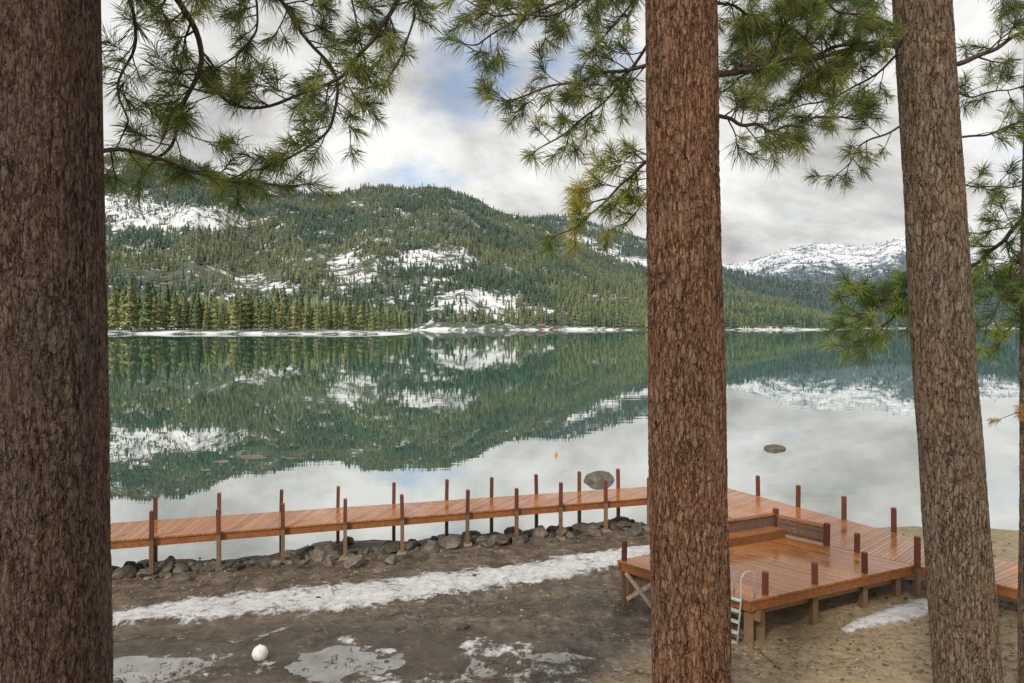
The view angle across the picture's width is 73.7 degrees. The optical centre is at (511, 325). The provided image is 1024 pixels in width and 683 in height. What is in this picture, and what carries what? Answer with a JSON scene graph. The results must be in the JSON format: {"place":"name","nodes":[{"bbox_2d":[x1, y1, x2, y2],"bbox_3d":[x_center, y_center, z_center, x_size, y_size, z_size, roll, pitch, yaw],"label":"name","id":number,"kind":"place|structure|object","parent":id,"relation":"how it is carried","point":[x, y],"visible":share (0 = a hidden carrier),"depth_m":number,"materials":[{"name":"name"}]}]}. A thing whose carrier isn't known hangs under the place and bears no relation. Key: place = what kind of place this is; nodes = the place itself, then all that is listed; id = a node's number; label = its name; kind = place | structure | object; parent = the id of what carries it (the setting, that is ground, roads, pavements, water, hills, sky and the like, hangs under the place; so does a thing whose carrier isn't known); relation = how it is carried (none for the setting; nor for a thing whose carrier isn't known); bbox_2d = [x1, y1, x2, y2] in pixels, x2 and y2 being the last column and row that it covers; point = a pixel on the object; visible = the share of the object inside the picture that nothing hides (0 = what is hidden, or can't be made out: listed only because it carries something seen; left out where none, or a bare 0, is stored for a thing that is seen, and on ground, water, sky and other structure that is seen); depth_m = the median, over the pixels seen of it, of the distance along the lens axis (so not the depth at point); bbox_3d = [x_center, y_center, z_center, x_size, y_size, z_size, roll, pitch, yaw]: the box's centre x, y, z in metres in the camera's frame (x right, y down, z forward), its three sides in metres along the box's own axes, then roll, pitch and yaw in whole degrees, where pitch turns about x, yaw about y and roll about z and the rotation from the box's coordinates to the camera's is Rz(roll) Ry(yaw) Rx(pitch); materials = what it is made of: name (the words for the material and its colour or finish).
{"place":"outdoors","nodes":[
{"label":"outdoors","id":0,"kind":"place"},
{"bbox_2d":[108,329,418,333],"bbox_3d":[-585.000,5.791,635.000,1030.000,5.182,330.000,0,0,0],"label":"shore","id":1,"kind":"structure","parent":0,"point":[255,331],"depth_m":515.45,"materials":[{"name":"snow"}]},
{"bbox_2d":[108,285,120,330],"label":"pine tree","id":2,"kind":"object","parent":1,"relation":"on","point":[113,293],"visible":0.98,"depth_m":528.04,"materials":[{"name":"plant"}]},
{"bbox_2d":[112,284,120,329],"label":"pine tree","id":3,"kind":"object","parent":1,"relation":"on","point":[118,289],"visible":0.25,"depth_m":596.90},
{"bbox_2d":[116,291,123,329],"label":"pine tree","id":4,"kind":"object","parent":1,"relation":"on","point":[120,298],"visible":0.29,"depth_m":568.45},
{"bbox_2d":[117,289,127,329],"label":"pine tree","id":5,"kind":"object","parent":1,"relation":"on","point":[123,293],"visible":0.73,"depth_m":550.79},
{"bbox_2d":[120,300,126,329],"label":"pine tree","id":6,"kind":"object","parent":1,"relation":"on","point":[122,318],"visible":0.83,"depth_m":548.31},
{"bbox_2d":[120,277,139,330],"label":"pine tree","id":7,"kind":"object","parent":1,"relation":"on","point":[131,300],"visible":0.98,"depth_m":526.21,"materials":[{"name":"plant"}]},
{"bbox_2d":[133,296,143,330],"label":"pine tree","id":8,"kind":"object","parent":1,"relation":"on","point":[139,308],"visible":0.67,"depth_m":533.45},
{"bbox_2d":[138,281,154,331],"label":"pine tree","id":9,"kind":"object","parent":1,"relation":"on","point":[146,306],"visible":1,"depth_m":526.25,"materials":[{"name":"plant"}]},
{"bbox_2d":[148,295,158,329],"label":"pine tree","id":10,"kind":"object","parent":1,"relation":"on","point":[154,303],"visible":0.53,"depth_m":564.30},
{"bbox_2d":[153,293,164,330],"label":"pine tree","id":11,"kind":"object","parent":1,"relation":"on","point":[158,317],"visible":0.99,"depth_m":534.21,"materials":[{"name":"plant"}]},
{"bbox_2d":[160,306,167,330],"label":"pine tree","id":12,"kind":"object","parent":1,"relation":"on","point":[165,318],"visible":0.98,"depth_m":539.02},
{"bbox_2d":[160,284,172,329],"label":"pine tree","id":13,"kind":"object","parent":1,"relation":"on","point":[167,301],"visible":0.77,"depth_m":559.41,"materials":[{"name":"plant"}]},
{"bbox_2d":[168,290,180,330],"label":"pine tree","id":14,"kind":"object","parent":1,"relation":"on","point":[174,312],"visible":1,"depth_m":537.96,"materials":[{"name":"plant"}]},
{"bbox_2d":[177,303,184,329],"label":"pine tree","id":15,"kind":"object","parent":1,"relation":"on","point":[180,321],"visible":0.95,"depth_m":543.88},
{"bbox_2d":[181,296,189,329],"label":"pine tree","id":16,"kind":"object","parent":1,"relation":"on","point":[184,320],"visible":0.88,"depth_m":558.13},
{"bbox_2d":[188,294,199,329],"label":"pine tree","id":17,"kind":"object","parent":1,"relation":"on","point":[192,309],"visible":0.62,"depth_m":564.78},
{"bbox_2d":[191,301,201,328],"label":"pine tree","id":18,"kind":"object","parent":1,"relation":"on","point":[197,315],"visible":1,"depth_m":526.03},
{"bbox_2d":[194,293,203,329],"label":"pine tree","id":19,"kind":"object","parent":1,"relation":"on","point":[198,298],"visible":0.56,"depth_m":578.89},
{"bbox_2d":[202,301,211,328],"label":"pine tree","id":20,"kind":"object","parent":1,"relation":"on","point":[207,310],"visible":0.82,"depth_m":561.67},
{"bbox_2d":[207,293,213,329],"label":"pine tree","id":21,"kind":"object","parent":1,"relation":"on","point":[210,303],"visible":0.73,"depth_m":595.90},
{"bbox_2d":[209,294,215,329],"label":"pine tree","id":22,"kind":"object","parent":1,"relation":"on","point":[212,313],"visible":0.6,"depth_m":593.66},
{"bbox_2d":[212,298,221,329],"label":"pine tree","id":23,"kind":"object","parent":1,"relation":"on","point":[216,309],"visible":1,"depth_m":533.15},
{"bbox_2d":[225,296,235,329],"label":"pine tree","id":24,"kind":"object","parent":1,"relation":"on","point":[230,307],"visible":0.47,"depth_m":561.09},
{"bbox_2d":[229,296,240,330],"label":"pine tree","id":25,"kind":"object","parent":1,"relation":"on","point":[235,317],"visible":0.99,"depth_m":525.26,"materials":[{"name":"plant"}]},
{"bbox_2d":[228,293,242,329],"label":"pine tree","id":26,"kind":"object","parent":1,"relation":"on","point":[239,313],"visible":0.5,"depth_m":539.60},
{"bbox_2d":[238,298,244,329],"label":"pine tree","id":27,"kind":"object","parent":1,"relation":"on","point":[240,305],"visible":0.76,"depth_m":552.05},
{"bbox_2d":[242,293,254,329],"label":"pine tree","id":28,"kind":"object","parent":1,"relation":"on","point":[247,321],"visible":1,"depth_m":549.22,"materials":[{"name":"plant"}]},
{"bbox_2d":[243,289,256,329],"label":"pine tree","id":29,"kind":"object","parent":1,"relation":"on","point":[250,298],"visible":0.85,"depth_m":554.02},
{"bbox_2d":[107,290,406,328],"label":"pine wood","id":30,"kind":"object","parent":1,"relation":"on","point":[221,300],"visible":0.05,"depth_m":619.81,"materials":[{"name":"plant"}]},
{"bbox_2d":[252,297,263,329],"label":"pine tree","id":31,"kind":"object","parent":1,"relation":"on","point":[256,309],"visible":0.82,"depth_m":553.32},
{"bbox_2d":[257,308,262,330],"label":"pine tree","id":32,"kind":"object","parent":1,"relation":"on","point":[259,318],"visible":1,"depth_m":527.42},
{"bbox_2d":[258,297,271,330],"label":"pine tree","id":33,"kind":"object","parent":1,"relation":"on","point":[265,313],"visible":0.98,"depth_m":529.46,"materials":[{"name":"plant"}]},
{"bbox_2d":[270,306,277,330],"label":"pine tree","id":34,"kind":"object","parent":1,"relation":"on","point":[272,323],"visible":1,"depth_m":527.47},
{"bbox_2d":[271,290,280,329],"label":"pine tree","id":35,"kind":"object","parent":1,"relation":"on","point":[277,297],"visible":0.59,"depth_m":584.45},
{"bbox_2d":[278,305,285,329],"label":"pine tree","id":36,"kind":"object","parent":1,"relation":"on","point":[281,312],"visible":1,"depth_m":534.37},
{"bbox_2d":[278,289,290,329],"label":"pine tree","id":37,"kind":"object","parent":1,"relation":"on","point":[284,303],"visible":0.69,"depth_m":563.72,"materials":[{"name":"plant"}]},
{"bbox_2d":[290,297,301,329],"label":"pine tree","id":38,"kind":"object","parent":1,"relation":"on","point":[296,313],"visible":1,"depth_m":532.46,"materials":[{"name":"plant"}]},
{"bbox_2d":[297,295,304,329],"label":"pine tree","id":39,"kind":"object","parent":1,"relation":"on","point":[301,299],"visible":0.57,"depth_m":579.82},
{"bbox_2d":[302,296,313,329],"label":"pine tree","id":40,"kind":"object","parent":1,"relation":"on","point":[308,307],"visible":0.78,"depth_m":548.19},
{"bbox_2d":[314,306,321,329],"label":"pine tree","id":41,"kind":"object","parent":1,"relation":"on","point":[317,319],"visible":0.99,"depth_m":525.06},
{"bbox_2d":[319,304,325,329],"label":"pine tree","id":42,"kind":"object","parent":1,"relation":"on","point":[321,316],"visible":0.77,"depth_m":555.96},
{"bbox_2d":[326,299,333,327],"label":"pine tree","id":43,"kind":"object","parent":1,"relation":"on","point":[330,314],"visible":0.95,"depth_m":554.49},
{"bbox_2d":[332,306,338,329],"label":"pine tree","id":44,"kind":"object","parent":1,"relation":"on","point":[335,321],"visible":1,"depth_m":553.03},
{"bbox_2d":[333,301,340,329],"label":"pine tree","id":45,"kind":"object","parent":1,"relation":"on","point":[337,310],"visible":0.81,"depth_m":573.16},
{"bbox_2d":[341,298,350,329],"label":"pine tree","id":46,"kind":"object","parent":1,"relation":"on","point":[343,311],"visible":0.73,"depth_m":570.71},
{"bbox_2d":[343,307,350,329],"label":"pine tree","id":47,"kind":"object","parent":1,"relation":"on","point":[347,320],"visible":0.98,"depth_m":549.42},
{"bbox_2d":[350,305,356,328],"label":"pine tree","id":48,"kind":"object","parent":1,"relation":"on","point":[354,321],"visible":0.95,"depth_m":579.72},
{"bbox_2d":[356,300,366,330],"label":"pine tree","id":49,"kind":"object","parent":1,"relation":"on","point":[363,316],"visible":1,"depth_m":555.00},
{"bbox_2d":[365,302,372,329],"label":"pine tree","id":50,"kind":"object","parent":1,"relation":"on","point":[367,313],"visible":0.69,"depth_m":597.25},
{"bbox_2d":[376,300,383,331],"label":"pine tree","id":51,"kind":"object","parent":1,"relation":"on","point":[378,323],"visible":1,"depth_m":525.83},
{"bbox_2d":[385,304,392,328],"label":"pine tree","id":52,"kind":"object","parent":1,"relation":"on","point":[389,316],"visible":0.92,"depth_m":562.16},
{"bbox_2d":[404,310,410,331],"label":"pine tree","id":53,"kind":"object","parent":1,"relation":"on","point":[407,321],"visible":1,"depth_m":534.27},
{"bbox_2d":[104,156,856,329],"bbox_3d":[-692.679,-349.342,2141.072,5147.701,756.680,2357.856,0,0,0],"label":"hill","id":54,"kind":"structure","parent":0,"point":[340,261],"depth_m":1388.99,"materials":[{"name":"snow"}]},
{"bbox_2d":[104,153,853,328],"bbox_3d":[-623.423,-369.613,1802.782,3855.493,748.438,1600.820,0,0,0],"label":"conifer forest","id":55,"kind":"object","parent":54,"relation":"on","point":[768,310],"visible":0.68,"depth_m":1484.77,"materials":[{"name":"plant"}]},
{"bbox_2d":[101,0,1023,263],"label":"sky","id":56,"kind":"structure","parent":0,"point":[437,135],"materials":[{"name":"white"}]},
{"bbox_2d":[108,329,1019,566],"bbox_3d":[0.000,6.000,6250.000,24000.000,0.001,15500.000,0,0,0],"label":"water","id":57,"kind":"structure","parent":0,"point":[428,412],"depth_m":42.03,"materials":[{"name":"liquid"}]},
{"bbox_2d":[237,455,266,458],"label":"rock","id":58,"kind":"object","parent":57,"relation":"in","point":[250,456],"visible":0.99,"depth_m":31.27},
{"bbox_2d":[584,471,613,482],"bbox_3d":[3.393,6.041,26.618,1.269,0.811,1.054,0,0,-23],"label":"boulder","id":59,"kind":"object","parent":57,"relation":"in","point":[597,477],"visible":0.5,"depth_m":26.29,"materials":[{"name":"stone"}]},
{"bbox_2d":[764,444,785,450],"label":"boulder","id":60,"kind":"object","parent":57,"relation":"in","point":[774,447],"visible":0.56,"depth_m":33.11,"materials":[{"name":"stone"}]},
{"bbox_2d":[112,519,1018,682],"bbox_3d":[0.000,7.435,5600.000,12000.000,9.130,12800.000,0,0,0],"label":"ground","id":61,"kind":"structure","parent":0,"point":[504,638],"depth_m":13.01,"materials":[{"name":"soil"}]},
{"bbox_2d":[112,568,124,578],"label":"rock","id":62,"kind":"object","parent":61,"relation":"on","point":[117,573],"visible":0.61,"depth_m":15.80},
{"bbox_2d":[122,565,136,577],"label":"rock","id":63,"kind":"object","parent":61,"relation":"on","point":[130,571],"visible":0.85,"depth_m":15.93,"materials":[{"name":"stone"}]},
{"bbox_2d":[138,566,161,577],"bbox_3d":[-8.487,5.803,16.081,0.452,0.274,0.584,-14,-12,4],"label":"rock","id":64,"kind":"object","parent":61,"relation":"on","point":[147,573],"visible":0.59,"depth_m":15.89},
{"bbox_2d":[113,656,213,682],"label":"puddle","id":65,"kind":"object","parent":61,"relation":"on","point":[147,667],"visible":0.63,"depth_m":11.06,"materials":[{"name":"liquid"}]},
{"bbox_2d":[157,571,171,577],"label":"rock","id":66,"kind":"object","parent":61,"relation":"on","point":[162,574],"visible":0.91,"depth_m":16.00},
{"bbox_2d":[158,555,175,572],"bbox_3d":[-8.215,5.752,16.354,0.372,0.461,0.546,0,0,11],"label":"rock","id":67,"kind":"object","parent":61,"relation":"on","point":[168,563],"visible":0.66,"depth_m":16.24,"materials":[{"name":"stone"}]},
{"bbox_2d":[173,564,189,573],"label":"rock","id":68,"kind":"object","parent":61,"relation":"on","point":[178,569],"visible":0.77,"depth_m":16.14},
{"bbox_2d":[170,571,194,583],"bbox_3d":[-7.480,5.759,15.534,0.581,0.314,0.420,0,-4,37],"label":"rock","id":69,"kind":"object","parent":61,"relation":"on","point":[182,577],"visible":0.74,"depth_m":15.40,"materials":[{"name":"stone"}]},
{"bbox_2d":[191,563,204,572],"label":"rock","id":70,"kind":"object","parent":61,"relation":"on","point":[196,568],"visible":0.66,"depth_m":16.13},
{"bbox_2d":[199,563,216,573],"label":"rock","id":71,"kind":"object","parent":61,"relation":"on","point":[211,567],"visible":0.98,"depth_m":16.09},
{"bbox_2d":[145,627,284,642],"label":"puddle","id":72,"kind":"object","parent":61,"relation":"on","point":[280,629],"visible":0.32,"depth_m":12.25,"materials":[{"name":"liquid"}]},
{"bbox_2d":[0,0,446,682],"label":"pine tree","id":73,"kind":"object","parent":61,"relation":"on","point":[56,612],"visible":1,"depth_m":4.07,"materials":[{"name":"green plant"}]},
{"bbox_2d":[231,563,246,569],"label":"rock","id":74,"kind":"object","parent":61,"relation":"on","point":[237,566],"visible":0.96,"depth_m":16.20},
{"bbox_2d":[252,644,267,661],"bbox_3d":[-4.137,5.358,11.213,0.258,0.277,0.258,0,0,0],"label":"float ball","id":75,"kind":"object","parent":61,"relation":"on","point":[259,652],"visible":1,"depth_m":11.13,"materials":[{"name":"white plastic"}]},
{"bbox_2d":[257,557,272,567],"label":"rock","id":76,"kind":"object","parent":61,"relation":"on","point":[264,560],"visible":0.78,"depth_m":16.54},
{"bbox_2d":[270,560,282,566],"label":"rock","id":77,"kind":"object","parent":61,"relation":"on","point":[274,563],"visible":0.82,"depth_m":16.46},
{"bbox_2d":[285,550,299,557],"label":"rock","id":78,"kind":"object","parent":61,"relation":"on","point":[288,553],"visible":0.62,"depth_m":17.21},
{"bbox_2d":[289,554,304,563],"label":"rock","id":79,"kind":"object","parent":61,"relation":"on","point":[294,558],"visible":0.75,"depth_m":16.70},
{"bbox_2d":[310,544,334,561],"bbox_3d":[-4.850,5.808,17.323,0.598,0.500,0.841,-10,-1,20],"label":"rock","id":80,"kind":"object","parent":61,"relation":"on","point":[320,553],"visible":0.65,"depth_m":17.10,"materials":[{"name":"stone"}]},
{"bbox_2d":[323,556,333,566],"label":"rock","id":81,"kind":"object","parent":61,"relation":"on","point":[327,561],"visible":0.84,"depth_m":16.55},
{"bbox_2d":[325,550,339,559],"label":"rock","id":82,"kind":"object","parent":61,"relation":"on","point":[334,555],"visible":0.7,"depth_m":17.17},
{"bbox_2d":[284,645,405,682],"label":"puddle","id":83,"kind":"object","parent":61,"relation":"on","point":[317,670],"visible":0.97,"depth_m":11.15,"materials":[{"name":"liquid"}]},
{"bbox_2d":[344,554,361,568],"bbox_3d":[-3.839,5.723,16.574,0.438,0.274,0.557,-16,8,12],"label":"rock","id":84,"kind":"object","parent":61,"relation":"on","point":[353,562],"visible":0.95,"depth_m":16.43,"materials":[{"name":"stone"}]},
{"bbox_2d":[383,554,398,564],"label":"rock","id":85,"kind":"object","parent":61,"relation":"on","point":[392,559],"visible":0.94,"depth_m":16.63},
{"bbox_2d":[384,541,399,553],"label":"rock","id":86,"kind":"object","parent":61,"relation":"on","point":[391,547],"visible":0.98,"depth_m":17.86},
{"bbox_2d":[404,541,416,549],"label":"rock","id":87,"kind":"object","parent":61,"relation":"on","point":[410,545],"visible":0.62,"depth_m":18.05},
{"bbox_2d":[421,541,439,554],"bbox_3d":[-2.114,5.781,17.679,0.419,0.395,0.501,-7,3,-35],"label":"rock","id":88,"kind":"object","parent":61,"relation":"on","point":[429,548],"visible":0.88,"depth_m":17.53,"materials":[{"name":"stone"}]},
{"bbox_2d":[437,536,460,549],"bbox_3d":[-1.660,5.742,17.972,0.727,0.367,0.515,-5,11,26],"label":"rock","id":89,"kind":"object","parent":61,"relation":"on","point":[449,542],"visible":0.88,"depth_m":17.84,"materials":[{"name":"stone"}]},
{"bbox_2d":[457,623,469,630],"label":"rock","id":90,"kind":"object","parent":61,"relation":"on","point":[463,626],"visible":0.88,"depth_m":12.51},
{"bbox_2d":[462,530,480,537],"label":"rock","id":91,"kind":"object","parent":61,"relation":"on","point":[472,532],"visible":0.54,"depth_m":18.82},
{"bbox_2d":[494,534,510,545],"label":"rock","id":92,"kind":"object","parent":61,"relation":"on","point":[501,539],"visible":0.81,"depth_m":18.20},
{"bbox_2d":[504,526,521,533],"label":"rock","id":93,"kind":"object","parent":61,"relation":"on","point":[507,530],"visible":0.32,"depth_m":19.27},
{"bbox_2d":[462,652,573,676],"bbox_3d":[-0.927,5.546,11.114,4.180,0.001,1.440,0,0,0],"label":"snow patch","id":94,"kind":"object","parent":61,"relation":"on","point":[482,671],"visible":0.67,"depth_m":11.29,"materials":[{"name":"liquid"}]},
{"bbox_2d":[510,533,527,543],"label":"rock","id":95,"kind":"object","parent":61,"relation":"on","point":[523,537],"visible":0.69,"depth_m":18.47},
{"bbox_2d":[531,525,547,537],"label":"rock","id":96,"kind":"object","parent":61,"relation":"on","point":[540,531],"visible":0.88,"depth_m":19.13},
{"bbox_2d":[110,468,1017,642],"bbox_3d":[0.069,5.250,17.548,27.436,1.873,9.862,0,0,9],"label":"dock","id":97,"kind":"object","parent":61,"relation":"on","point":[787,555],"visible":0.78,"depth_m":16.06,"materials":[{"name":"brown wood"}]},
{"bbox_2d":[730,565,754,643],"bbox_3d":[4.085,5.133,12.506,0.595,1.396,0.408,0,0,-25],"label":"ladder","id":98,"kind":"object","parent":97,"relation":"on","point":[737,611],"visible":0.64,"depth_m":12.33,"materials":[{"name":"metal"}]},
{"bbox_2d":[553,652,595,658],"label":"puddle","id":99,"kind":"object","parent":61,"relation":"on","point":[568,654],"visible":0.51,"depth_m":11.54,"materials":[{"name":"liquid"}]},
{"bbox_2d":[572,522,588,533],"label":"rock","id":100,"kind":"object","parent":61,"relation":"on","point":[579,528],"visible":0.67,"depth_m":19.27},
{"bbox_2d":[587,528,601,536],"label":"rock","id":101,"kind":"object","parent":61,"relation":"on","point":[594,532],"visible":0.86,"depth_m":18.97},
{"bbox_2d":[600,519,616,528],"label":"rock","id":102,"kind":"object","parent":61,"relation":"on","point":[611,525],"visible":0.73,"depth_m":19.49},
{"bbox_2d":[612,516,630,522],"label":"rock","id":103,"kind":"object","parent":61,"relation":"on","point":[622,518],"visible":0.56,"depth_m":20.07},
{"bbox_2d":[616,521,628,529],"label":"rock","id":104,"kind":"object","parent":61,"relation":"on","point":[620,525],"visible":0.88,"depth_m":19.42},
{"bbox_2d":[624,526,641,535],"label":"rock","id":105,"kind":"object","parent":61,"relation":"on","point":[634,531],"visible":0.91,"depth_m":18.68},
{"bbox_2d":[431,0,908,682],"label":"pine tree","id":106,"kind":"object","parent":61,"relation":"on","point":[691,632],"visible":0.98,"depth_m":5.85,"materials":[{"name":"brown plant"}]},
{"bbox_2d":[718,0,1023,682],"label":"pine tree","id":107,"kind":"object","parent":61,"relation":"on","point":[964,624],"visible":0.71,"depth_m":7.29,"materials":[{"name":"brown plant"}]},
{"bbox_2d":[813,74,1023,682],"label":"pine tree","id":108,"kind":"object","parent":61,"relation":"on","point":[1007,286],"visible":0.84,"depth_m":8.23,"materials":[{"name":"green plant"}]},
{"bbox_2d":[539,216,1019,328],"bbox_3d":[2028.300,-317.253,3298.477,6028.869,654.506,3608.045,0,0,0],"label":"hill","id":109,"kind":"structure","parent":0,"point":[631,257],"depth_m":2943.58,"materials":[{"name":"snow"}]},
{"bbox_2d":[526,212,1019,326],"bbox_3d":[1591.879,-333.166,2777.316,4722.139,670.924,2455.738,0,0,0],"label":"conifer forest","id":110,"kind":"object","parent":109,"relation":"on","point":[815,297],"visible":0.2,"depth_m":2986.84,"materials":[{"name":"plant"}]},
{"bbox_2d":[722,238,1019,286],"bbox_3d":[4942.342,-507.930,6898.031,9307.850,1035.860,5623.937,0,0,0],"label":"hill","id":111,"kind":"structure","parent":0,"point":[828,257],"depth_m":7050.20,"materials":[{"name":"snow"}]},
{"bbox_2d":[735,238,1008,285],"bbox_3d":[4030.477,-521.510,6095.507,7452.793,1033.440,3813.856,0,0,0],"label":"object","id":112,"kind":"object","parent":111,"relation":"on","point":[784,275],"visible":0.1,"depth_m":6645.27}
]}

